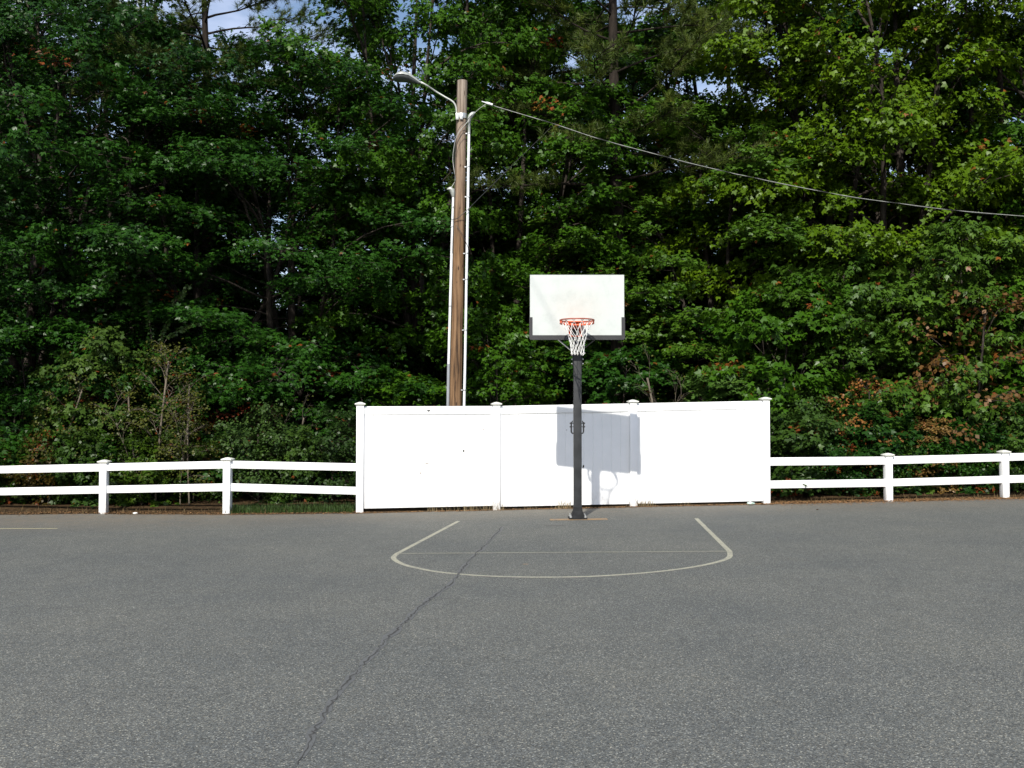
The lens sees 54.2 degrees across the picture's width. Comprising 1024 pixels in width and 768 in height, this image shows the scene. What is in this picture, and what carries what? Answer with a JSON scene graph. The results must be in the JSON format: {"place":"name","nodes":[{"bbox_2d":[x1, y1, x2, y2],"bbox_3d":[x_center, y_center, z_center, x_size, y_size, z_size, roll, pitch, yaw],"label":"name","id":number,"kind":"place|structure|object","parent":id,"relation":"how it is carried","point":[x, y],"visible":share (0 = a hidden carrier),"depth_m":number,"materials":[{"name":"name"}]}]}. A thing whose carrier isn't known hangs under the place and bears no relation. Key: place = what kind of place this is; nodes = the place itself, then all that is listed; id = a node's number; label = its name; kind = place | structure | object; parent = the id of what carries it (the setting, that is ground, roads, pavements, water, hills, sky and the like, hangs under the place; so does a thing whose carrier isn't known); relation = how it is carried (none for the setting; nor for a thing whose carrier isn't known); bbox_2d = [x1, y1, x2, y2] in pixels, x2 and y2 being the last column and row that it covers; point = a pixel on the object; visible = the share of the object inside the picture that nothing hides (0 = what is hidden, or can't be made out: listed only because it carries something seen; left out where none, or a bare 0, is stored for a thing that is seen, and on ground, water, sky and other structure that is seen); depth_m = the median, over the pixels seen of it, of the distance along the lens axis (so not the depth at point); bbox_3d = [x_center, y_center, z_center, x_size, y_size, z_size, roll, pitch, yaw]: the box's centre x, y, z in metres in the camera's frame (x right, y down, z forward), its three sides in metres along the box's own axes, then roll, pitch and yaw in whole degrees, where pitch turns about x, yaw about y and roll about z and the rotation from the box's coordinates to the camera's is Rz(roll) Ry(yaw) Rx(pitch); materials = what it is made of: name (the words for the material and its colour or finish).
{"place":"outdoors","nodes":[
{"label":"outdoors","id":0,"kind":"place"},
{"bbox_2d":[0,499,1023,767],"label":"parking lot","id":1,"kind":"structure","parent":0,"point":[860,635],"depth_m":7.31,"materials":[{"name":"grey asphalt"}]},
{"bbox_2d":[297,526,501,763],"bbox_3d":[-0.645,1.949,9.771,0.169,0.009,10.186,0,-2,5],"label":"asphalt crack","id":2,"kind":"object","parent":1,"relation":"on","point":[350,678],"visible":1,"depth_m":6.83,"materials":[{"name":"black asphalt"}]},
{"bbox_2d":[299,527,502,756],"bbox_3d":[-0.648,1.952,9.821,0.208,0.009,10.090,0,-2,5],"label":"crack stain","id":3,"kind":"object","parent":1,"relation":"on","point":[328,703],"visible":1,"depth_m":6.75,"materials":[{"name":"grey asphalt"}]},
{"bbox_2d":[397,551,711,553],"bbox_3d":[0.606,2.010,11.946,3.967,0.040,0.050,0,-2,1],"label":"painted free throw line","id":4,"kind":"object","parent":1,"relation":"on","point":[567,552],"visible":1,"depth_m":11.94,"materials":[{"name":"paint"}]},
{"bbox_2d":[391,518,732,577],"bbox_3d":[0.757,2.042,12.910,4.348,0.044,5.664,0,-2,0],"label":"painted key outline","id":5,"kind":"object","parent":1,"relation":"on","point":[703,525],"visible":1,"depth_m":11.29,"materials":[{"name":"beige paint"}]},
{"bbox_2d":[529,275,624,518],"bbox_3d":[1.031,0.209,15.559,1.150,3.830,1.088,2,-3,-42],"label":"basketball hoop","id":6,"kind":"object","parent":1,"relation":"on","point":[576,309],"visible":1,"depth_m":15.61,"materials":[{"name":"black paint"}]},
{"bbox_2d":[0,433,1023,514],"bbox_3d":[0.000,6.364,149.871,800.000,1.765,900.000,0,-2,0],"label":"ground","id":7,"kind":"structure","parent":0,"point":[203,505],"depth_m":18.26,"materials":[{"name":"brown plant"}]},
{"bbox_2d":[0,449,40,503],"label":"shrub","id":8,"kind":"object","parent":7,"relation":"on","point":[13,500],"visible":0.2,"depth_m":18.91,"materials":[{"name":"green plant"}]},
{"bbox_2d":[0,431,42,504],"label":"shrub","id":9,"kind":"object","parent":7,"relation":"on","point":[3,498],"visible":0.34,"depth_m":18.91,"materials":[{"name":"green plant"}]},
{"bbox_2d":[1,428,93,505],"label":"shrub","id":10,"kind":"object","parent":7,"relation":"on","point":[33,477],"visible":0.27,"depth_m":18.58,"materials":[{"name":"green plant"}]},
{"bbox_2d":[0,308,101,496],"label":"young tree","id":11,"kind":"object","parent":7,"relation":"on","point":[6,319],"visible":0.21,"depth_m":19.84,"materials":[{"name":"green plant"}]},
{"bbox_2d":[13,371,113,503],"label":"sapling","id":12,"kind":"object","parent":7,"relation":"on","point":[75,389],"visible":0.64,"depth_m":18.70,"materials":[{"name":"green plant"}]},
{"bbox_2d":[0,0,152,387],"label":"forest tree","id":13,"kind":"object","parent":7,"relation":"on","point":[18,312],"visible":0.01,"depth_m":29.11,"materials":[{"name":"green plant"}]},
{"bbox_2d":[45,426,134,507],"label":"shrub","id":14,"kind":"object","parent":7,"relation":"on","point":[71,477],"visible":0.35,"depth_m":18.42,"materials":[{"name":"green plant"}]},
{"bbox_2d":[15,326,166,482],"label":"young tree","id":15,"kind":"object","parent":7,"relation":"on","point":[103,342],"visible":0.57,"depth_m":19.07,"materials":[{"name":"green plant"}]},
{"bbox_2d":[31,400,158,502],"bbox_3d":[-8.195,1.456,19.369,2.346,2.306,2.230,0,-2,4],"label":"shrub","id":16,"kind":"object","parent":7,"relation":"on","point":[58,440],"visible":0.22,"depth_m":18.76,"materials":[{"name":"green plant"}]},
{"bbox_2d":[76,431,152,504],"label":"shrub","id":17,"kind":"object","parent":7,"relation":"on","point":[107,450],"visible":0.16,"depth_m":18.60,"materials":[{"name":"green plant"}]},
{"bbox_2d":[64,406,173,502],"bbox_3d":[-7.367,1.399,19.066,2.302,1.963,2.101,1,-2,-34],"label":"shrub","id":18,"kind":"object","parent":7,"relation":"on","point":[136,439],"visible":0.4,"depth_m":18.55,"materials":[{"name":"green plant"}]},
{"bbox_2d":[0,0,240,460],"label":"oak tree","id":19,"kind":"object","parent":7,"relation":"on","point":[39,76],"visible":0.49,"depth_m":19.73,"materials":[{"name":"green plant"}]},
{"bbox_2d":[86,370,172,504],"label":"sapling","id":20,"kind":"object","parent":7,"relation":"on","point":[110,416],"visible":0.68,"depth_m":18.60,"materials":[{"name":"green plant"}]},
{"bbox_2d":[0,0,261,348],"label":"forest tree","id":21,"kind":"object","parent":7,"relation":"on","point":[157,3],"visible":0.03,"depth_m":26.19,"materials":[{"name":"green plant"}]},
{"bbox_2d":[109,435,200,506],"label":"shrub","id":22,"kind":"object","parent":7,"relation":"on","point":[125,499],"visible":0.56,"depth_m":18.38,"materials":[{"name":"green plant"}]},
{"bbox_2d":[0,0,311,431],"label":"oak tree","id":23,"kind":"object","parent":7,"relation":"on","point":[120,17],"visible":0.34,"depth_m":20.67,"materials":[{"name":"green plant"}]},
{"bbox_2d":[109,338,202,500],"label":"sapling","id":24,"kind":"object","parent":7,"relation":"on","point":[167,363],"visible":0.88,"depth_m":18.63,"materials":[{"name":"green plant"}]},
{"bbox_2d":[0,457,355,513],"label":"rail fence","id":25,"kind":"object","parent":7,"relation":"on","point":[104,489],"visible":0.89,"depth_m":17.46,"materials":[{"name":"white plastic"}]},
{"bbox_2d":[144,361,225,504],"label":"sapling","id":26,"kind":"object","parent":7,"relation":"on","point":[173,414],"visible":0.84,"depth_m":18.42,"materials":[{"name":"green plant"}]},
{"bbox_2d":[154,391,215,504],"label":"sapling","id":27,"kind":"object","parent":7,"relation":"on","point":[186,435],"visible":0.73,"depth_m":18.53,"materials":[{"name":"green plant"}]},
{"bbox_2d":[148,416,234,502],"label":"shrub","id":28,"kind":"object","parent":7,"relation":"on","point":[168,437],"visible":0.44,"depth_m":18.74,"materials":[{"name":"green plant"}]},
{"bbox_2d":[61,0,343,437],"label":"pine tree","id":29,"kind":"object","parent":7,"relation":"on","point":[190,20],"visible":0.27,"depth_m":23.20,"materials":[{"name":"green plant"}]},
{"bbox_2d":[0,70,429,501],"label":"oak tree","id":30,"kind":"object","parent":7,"relation":"on","point":[150,114],"visible":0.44,"depth_m":20.42,"materials":[{"name":"green plant"}]},
{"bbox_2d":[186,456,252,500],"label":"shrub","id":31,"kind":"object","parent":7,"relation":"on","point":[243,493],"visible":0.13,"depth_m":19.30,"materials":[{"name":"green plant"}]},
{"bbox_2d":[148,338,296,458],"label":"young tree","id":32,"kind":"object","parent":7,"relation":"on","point":[232,347],"visible":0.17,"depth_m":20.79,"materials":[{"name":"green plant"}]},
{"bbox_2d":[197,378,274,492],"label":"young tree","id":33,"kind":"object","parent":7,"relation":"on","point":[232,416],"visible":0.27,"depth_m":20.17,"materials":[{"name":"green plant"}]},
{"bbox_2d":[205,399,301,502],"bbox_3d":[-4.815,1.321,18.977,2.098,2.062,1.915,2,-3,-44],"label":"shrub","id":34,"kind":"object","parent":7,"relation":"on","point":[233,443],"visible":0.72,"depth_m":18.68,"materials":[{"name":"green plant"}]},
{"bbox_2d":[73,123,450,444],"bbox_3d":[-6.998,-2.084,28.796,11.724,10.248,12.120,1,-2,-21],"label":"forest tree","id":35,"kind":"object","parent":7,"relation":"on","point":[311,299],"visible":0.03,"depth_m":26.52,"materials":[{"name":"green plant"}]},
{"bbox_2d":[67,26,495,457],"bbox_3d":[-5.104,-2.467,23.478,9.081,10.003,9.623,0,-2,-13],"label":"oak tree","id":36,"kind":"object","parent":7,"relation":"on","point":[236,178],"visible":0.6,"depth_m":20.81,"materials":[{"name":"green plant"}]},
{"bbox_2d":[143,284,200,411],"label":"climbing vine","id":37,"kind":"object","parent":36,"relation":"attached to","point":[165,328],"visible":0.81,"depth_m":20.21,"materials":[{"name":"green plant"}]},
{"bbox_2d":[217,185,345,394],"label":"forest tree","id":38,"kind":"object","parent":7,"relation":"on","point":[274,268],"depth_m":36.20,"materials":[{"name":"green plant"}]},
{"bbox_2d":[222,500,355,513],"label":"grass","id":39,"kind":"structure","parent":7,"relation":"on","point":[275,508],"depth_m":17.38,"materials":[{"name":"green plant"}]},
{"bbox_2d":[249,424,334,503],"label":"shrub","id":40,"kind":"object","parent":7,"relation":"on","point":[292,454],"visible":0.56,"depth_m":18.52,"materials":[{"name":"green plant"}]},
{"bbox_2d":[260,425,345,498],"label":"shrub","id":41,"kind":"object","parent":7,"relation":"on","point":[328,471],"visible":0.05,"depth_m":19.66,"materials":[{"name":"green plant"}]},
{"bbox_2d":[280,404,355,502],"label":"shrub","id":42,"kind":"object","parent":7,"relation":"on","point":[329,444],"visible":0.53,"depth_m":18.49,"materials":[{"name":"green plant"}]},
{"bbox_2d":[294,320,442,472],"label":"young tree","id":43,"kind":"object","parent":7,"relation":"on","point":[418,361],"visible":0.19,"depth_m":22.82,"materials":[{"name":"green plant"}]},
{"bbox_2d":[259,170,530,423],"bbox_3d":[-2.701,-2.006,29.559,9.470,8.991,10.001,0,-2,7],"label":"forest tree","id":44,"kind":"object","parent":7,"relation":"on","point":[494,194],"depth_m":27.76,"materials":[{"name":"green plant"}]},
{"bbox_2d":[339,367,466,471],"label":"young tree","id":45,"kind":"object","parent":7,"relation":"on","point":[386,390],"visible":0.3,"depth_m":21.00,"materials":[{"name":"green plant"}]},
{"bbox_2d":[228,0,586,396],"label":"maple tree","id":46,"kind":"object","parent":7,"relation":"on","point":[493,149],"visible":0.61,"depth_m":22.33,"materials":[{"name":"green plant"}]},
{"bbox_2d":[393,71,483,405],"bbox_3d":[-1.438,-1.733,19.605,1.824,8.815,0.378,0,-2,-6],"label":"utility pole","id":47,"kind":"object","parent":7,"relation":"on","point":[455,327],"visible":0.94,"depth_m":19.60,"materials":[{"name":"brown wood"}]},
{"bbox_2d":[482,101,1020,215],"bbox_3d":[6.928,-4.354,19.862,15.062,2.417,0.052,0,-2,-2],"label":"overhead cable","id":48,"kind":"object","parent":47,"relation":"attached to","point":[489,103],"visible":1,"depth_m":19.77,"materials":[{"name":"rubber"}]},
{"bbox_2d":[291,0,637,390],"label":"maple tree","id":49,"kind":"object","parent":7,"relation":"on","point":[351,39],"visible":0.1,"depth_m":26.17,"materials":[{"name":"green plant"}]},
{"bbox_2d":[415,314,543,405],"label":"young tree","id":50,"kind":"object","parent":7,"relation":"on","point":[438,373],"visible":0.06,"depth_m":23.81,"materials":[{"name":"green plant"}]},
{"bbox_2d":[426,303,567,405],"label":"young tree","id":51,"kind":"object","parent":7,"relation":"on","point":[473,361],"visible":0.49,"depth_m":21.24,"materials":[{"name":"green plant"}]},
{"bbox_2d":[416,0,607,302],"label":"pine tree","id":52,"kind":"object","parent":7,"relation":"on","point":[501,84],"visible":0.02,"depth_m":30.54,"materials":[{"name":"green plant"}]},
{"bbox_2d":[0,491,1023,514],"bbox_3d":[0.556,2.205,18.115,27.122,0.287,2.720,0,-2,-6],"label":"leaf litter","id":53,"kind":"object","parent":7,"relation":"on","point":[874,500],"visible":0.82,"depth_m":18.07,"materials":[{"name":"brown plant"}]},
{"bbox_2d":[353,0,672,405],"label":"maple tree","id":54,"kind":"object","parent":7,"relation":"on","point":[575,112],"visible":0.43,"depth_m":23.07,"materials":[{"name":"green plant"}]},
{"bbox_2d":[355,397,771,512],"bbox_3d":[1.004,1.242,17.854,7.540,2.041,0.189,0,-2,-8],"label":"privacy fence","id":55,"kind":"object","parent":7,"relation":"on","point":[496,453],"visible":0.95,"depth_m":17.82,"materials":[{"name":"white plastic"}]},
{"bbox_2d":[499,340,650,405],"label":"young tree","id":56,"kind":"object","parent":7,"relation":"on","point":[552,357],"visible":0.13,"depth_m":23.49,"materials":[{"name":"green plant"}]},
{"bbox_2d":[441,179,721,404],"bbox_3d":[1.949,-1.446,25.837,7.402,7.594,7.944,0,-2,8],"label":"maple tree","id":57,"kind":"object","parent":7,"relation":"on","point":[642,318],"visible":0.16,"depth_m":23.69,"materials":[{"name":"green plant"}]},
{"bbox_2d":[386,0,823,384],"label":"forest tree","id":58,"kind":"object","parent":7,"relation":"on","point":[714,220],"visible":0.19,"depth_m":25.17,"materials":[{"name":"green plant"}]},
{"bbox_2d":[445,0,783,402],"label":"pine tree","id":59,"kind":"object","parent":7,"relation":"on","point":[615,44],"visible":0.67,"depth_m":22.52,"materials":[{"name":"green plant"}]},
{"bbox_2d":[559,345,681,403],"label":"young tree","id":60,"kind":"object","parent":7,"relation":"on","point":[609,371],"visible":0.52,"depth_m":21.49,"materials":[{"name":"green plant"}]},
{"bbox_2d":[582,306,732,403],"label":"young tree","id":61,"kind":"object","parent":7,"relation":"on","point":[706,340],"visible":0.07,"depth_m":23.77,"materials":[{"name":"green plant"}]},
{"bbox_2d":[618,344,696,402],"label":"sapling","id":62,"kind":"object","parent":7,"relation":"on","point":[650,393],"visible":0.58,"depth_m":19.66,"materials":[{"name":"green plant"}]},
{"bbox_2d":[522,88,875,402],"bbox_3d":[4.933,-2.522,24.920,8.730,9.670,8.268,-1,-2,38],"label":"maple tree","id":63,"kind":"object","parent":7,"relation":"on","point":[760,166],"visible":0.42,"depth_m":22.64,"materials":[{"name":"green plant"}]},
{"bbox_2d":[657,321,800,409],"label":"young tree","id":64,"kind":"object","parent":7,"relation":"on","point":[701,362],"visible":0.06,"depth_m":23.59,"materials":[{"name":"green plant"}]},
{"bbox_2d":[562,0,897,368],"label":"forest tree","id":65,"kind":"object","parent":7,"relation":"on","point":[718,261],"visible":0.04,"depth_m":26.36,"materials":[{"name":"green plant"}]},
{"bbox_2d":[670,360,797,447],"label":"young tree","id":66,"kind":"object","parent":7,"relation":"on","point":[726,389],"visible":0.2,"depth_m":20.51,"materials":[{"name":"green plant"}]},
{"bbox_2d":[687,273,866,473],"bbox_3d":[5.470,-0.053,21.143,3.632,4.553,3.584,1,-2,-31],"label":"young tree","id":67,"kind":"object","parent":7,"relation":"on","point":[741,331],"visible":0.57,"depth_m":20.42,"materials":[{"name":"green plant"}]},
{"bbox_2d":[770,418,831,496],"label":"shrub","id":68,"kind":"object","parent":7,"relation":"on","point":[813,451],"visible":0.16,"depth_m":19.09,"materials":[{"name":"green plant"}]},
{"bbox_2d":[770,403,852,493],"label":"shrub","id":69,"kind":"object","parent":7,"relation":"on","point":[834,408],"visible":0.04,"depth_m":19.57,"materials":[{"name":"green plant"}]},
{"bbox_2d":[770,408,856,496],"bbox_3d":[5.379,1.450,19.685,2.537,1.976,2.411,2,-3,-45],"label":"shrub","id":70,"kind":"object","parent":7,"relation":"on","point":[792,439],"visible":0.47,"depth_m":18.85,"materials":[{"name":"green plant"}]},
{"bbox_2d":[786,383,879,479],"bbox_3d":[6.170,1.084,20.045,2.246,2.213,2.050,-2,-3,42],"label":"shrub","id":71,"kind":"object","parent":7,"relation":"on","point":[810,402],"visible":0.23,"depth_m":19.67,"materials":[{"name":"green plant"}]},
{"bbox_2d":[645,0,1023,408],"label":"maple tree","id":72,"kind":"object","parent":7,"relation":"on","point":[720,62],"visible":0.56,"depth_m":22.87,"materials":[{"name":"green plant"}]},
{"bbox_2d":[786,439,887,496],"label":"shrub","id":73,"kind":"object","parent":7,"relation":"on","point":[840,449],"visible":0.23,"depth_m":18.95,"materials":[{"name":"green plant"}]},
{"bbox_2d":[776,303,897,411],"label":"young tree","id":74,"kind":"object","parent":7,"relation":"on","point":[794,381],"visible":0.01,"depth_m":23.09,"materials":[{"name":"green plant"}]},
{"bbox_2d":[752,250,931,474],"bbox_3d":[7.002,-0.274,21.524,3.845,5.333,4.376,-1,-2,31],"label":"young tree","id":75,"kind":"object","parent":7,"relation":"on","point":[845,269],"visible":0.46,"depth_m":20.48,"materials":[{"name":"green plant"}]},
{"bbox_2d":[819,433,893,495],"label":"shrub","id":76,"kind":"object","parent":7,"relation":"on","point":[834,439],"visible":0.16,"depth_m":19.34,"materials":[{"name":"green plant"}]},
{"bbox_2d":[821,372,908,471],"bbox_3d":[6.940,0.961,19.671,1.615,2.432,1.668,1,-2,-32],"label":"bush","id":77,"kind":"object","parent":7,"relation":"on","point":[864,392],"visible":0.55,"depth_m":19.65,"materials":[{"name":"green plant"}]},
{"bbox_2d":[710,0,1023,408],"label":"maple tree","id":78,"kind":"object","parent":7,"relation":"on","point":[1000,161],"visible":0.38,"depth_m":22.05,"materials":[{"name":"green plant"}]},
{"bbox_2d":[840,438,904,496],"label":"shrub","id":79,"kind":"object","parent":7,"relation":"on","point":[895,488],"visible":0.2,"depth_m":19.22,"materials":[{"name":"green plant"}]},
{"bbox_2d":[830,400,924,495],"bbox_3d":[7.094,1.384,19.992,2.716,2.126,2.582,0,-2,2],"label":"shrub","id":80,"kind":"object","parent":7,"relation":"on","point":[884,432],"visible":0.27,"depth_m":19.24,"materials":[{"name":"green plant"}]},
{"bbox_2d":[846,429,925,493],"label":"shrub","id":81,"kind":"object","parent":7,"relation":"on","point":[895,470],"visible":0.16,"depth_m":19.34,"materials":[{"name":"green plant"}]},
{"bbox_2d":[768,50,1023,369],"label":"forest tree","id":82,"kind":"object","parent":7,"relation":"on","point":[964,115],"depth_m":25.40,"materials":[{"name":"green plant"}]},
{"bbox_2d":[770,450,1023,501],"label":"rail fence","id":83,"kind":"object","parent":7,"relation":"on","point":[888,482],"visible":0.91,"depth_m":18.56,"materials":[{"name":"white plastic"}]},
{"bbox_2d":[798,0,1023,376],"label":"maple tree","id":84,"kind":"object","parent":7,"relation":"on","point":[944,112],"visible":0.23,"depth_m":23.42,"materials":[{"name":"green plant"}]},
{"bbox_2d":[865,426,960,494],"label":"shrub","id":85,"kind":"object","parent":7,"relation":"on","point":[926,489],"visible":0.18,"depth_m":19.39,"materials":[{"name":"green plant"}]},
{"bbox_2d":[888,409,951,491],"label":"shrub","id":86,"kind":"object","parent":7,"relation":"on","point":[909,416],"visible":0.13,"depth_m":19.86,"materials":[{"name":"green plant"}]},
{"bbox_2d":[826,264,1016,472],"bbox_3d":[8.679,-0.205,21.084,3.824,4.793,3.772,0,-2,-12],"label":"young tree","id":87,"kind":"object","parent":7,"relation":"on","point":[902,298],"visible":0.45,"depth_m":20.52,"materials":[{"name":"green plant"}]},
{"bbox_2d":[884,396,965,421],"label":"shrub","id":88,"kind":"object","parent":7,"relation":"on","point":[890,408],"visible":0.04,"depth_m":20.57,"materials":[{"name":"green plant"}]},
{"bbox_2d":[910,416,965,493],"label":"bush","id":89,"kind":"object","parent":7,"relation":"on","point":[926,425],"visible":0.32,"depth_m":19.48,"materials":[{"name":"green plant"}]},
{"bbox_2d":[911,406,989,489],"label":"shrub","id":90,"kind":"object","parent":7,"relation":"on","point":[925,416],"visible":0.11,"depth_m":19.72,"materials":[{"name":"green plant"}]},
{"bbox_2d":[879,214,1023,444],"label":"young tree","id":91,"kind":"object","parent":7,"relation":"on","point":[962,256],"visible":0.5,"depth_m":20.38,"materials":[{"name":"green plant"}]},
{"bbox_2d":[915,415,1001,488],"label":"shrub","id":92,"kind":"object","parent":7,"relation":"on","point":[972,471],"visible":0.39,"depth_m":19.45,"materials":[{"name":"green plant"}]},
{"bbox_2d":[895,281,1023,451],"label":"young tree","id":93,"kind":"object","parent":7,"relation":"on","point":[934,361],"visible":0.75,"depth_m":19.93,"materials":[{"name":"green plant"}]},
{"bbox_2d":[905,0,1023,323],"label":"maple tree","id":94,"kind":"object","parent":7,"relation":"on","point":[1016,102],"visible":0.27,"depth_m":24.22,"materials":[{"name":"green plant"}]},
{"bbox_2d":[925,416,1020,494],"bbox_3d":[9.011,1.509,20.011,1.874,1.740,1.972,0,-2,-14],"label":"shrub","id":95,"kind":"object","parent":7,"relation":"on","point":[996,441],"visible":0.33,"depth_m":19.49,"materials":[{"name":"green plant"}]},
{"bbox_2d":[952,268,1023,419],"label":"young tree","id":96,"kind":"object","parent":7,"relation":"on","point":[1005,320],"visible":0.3,"depth_m":20.50,"materials":[{"name":"green plant"}]},
{"bbox_2d":[955,380,1023,470],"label":"shrub","id":97,"kind":"object","parent":7,"relation":"on","point":[999,402],"visible":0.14,"depth_m":19.87,"materials":[{"name":"green plant"}]},
{"bbox_2d":[957,419,1023,493],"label":"shrub","id":98,"kind":"object","parent":7,"relation":"on","point":[1014,467],"visible":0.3,"depth_m":19.47,"materials":[{"name":"green plant"}]},
{"bbox_2d":[997,403,1023,487],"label":"shrub","id":99,"kind":"object","parent":7,"relation":"on","point":[1019,438],"visible":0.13,"depth_m":19.72,"materials":[{"name":"green plant"}]},
{"bbox_2d":[5,0,1023,329],"label":"sky","id":100,"kind":"structure","parent":0,"point":[235,19],"materials":[{"name":"white"}]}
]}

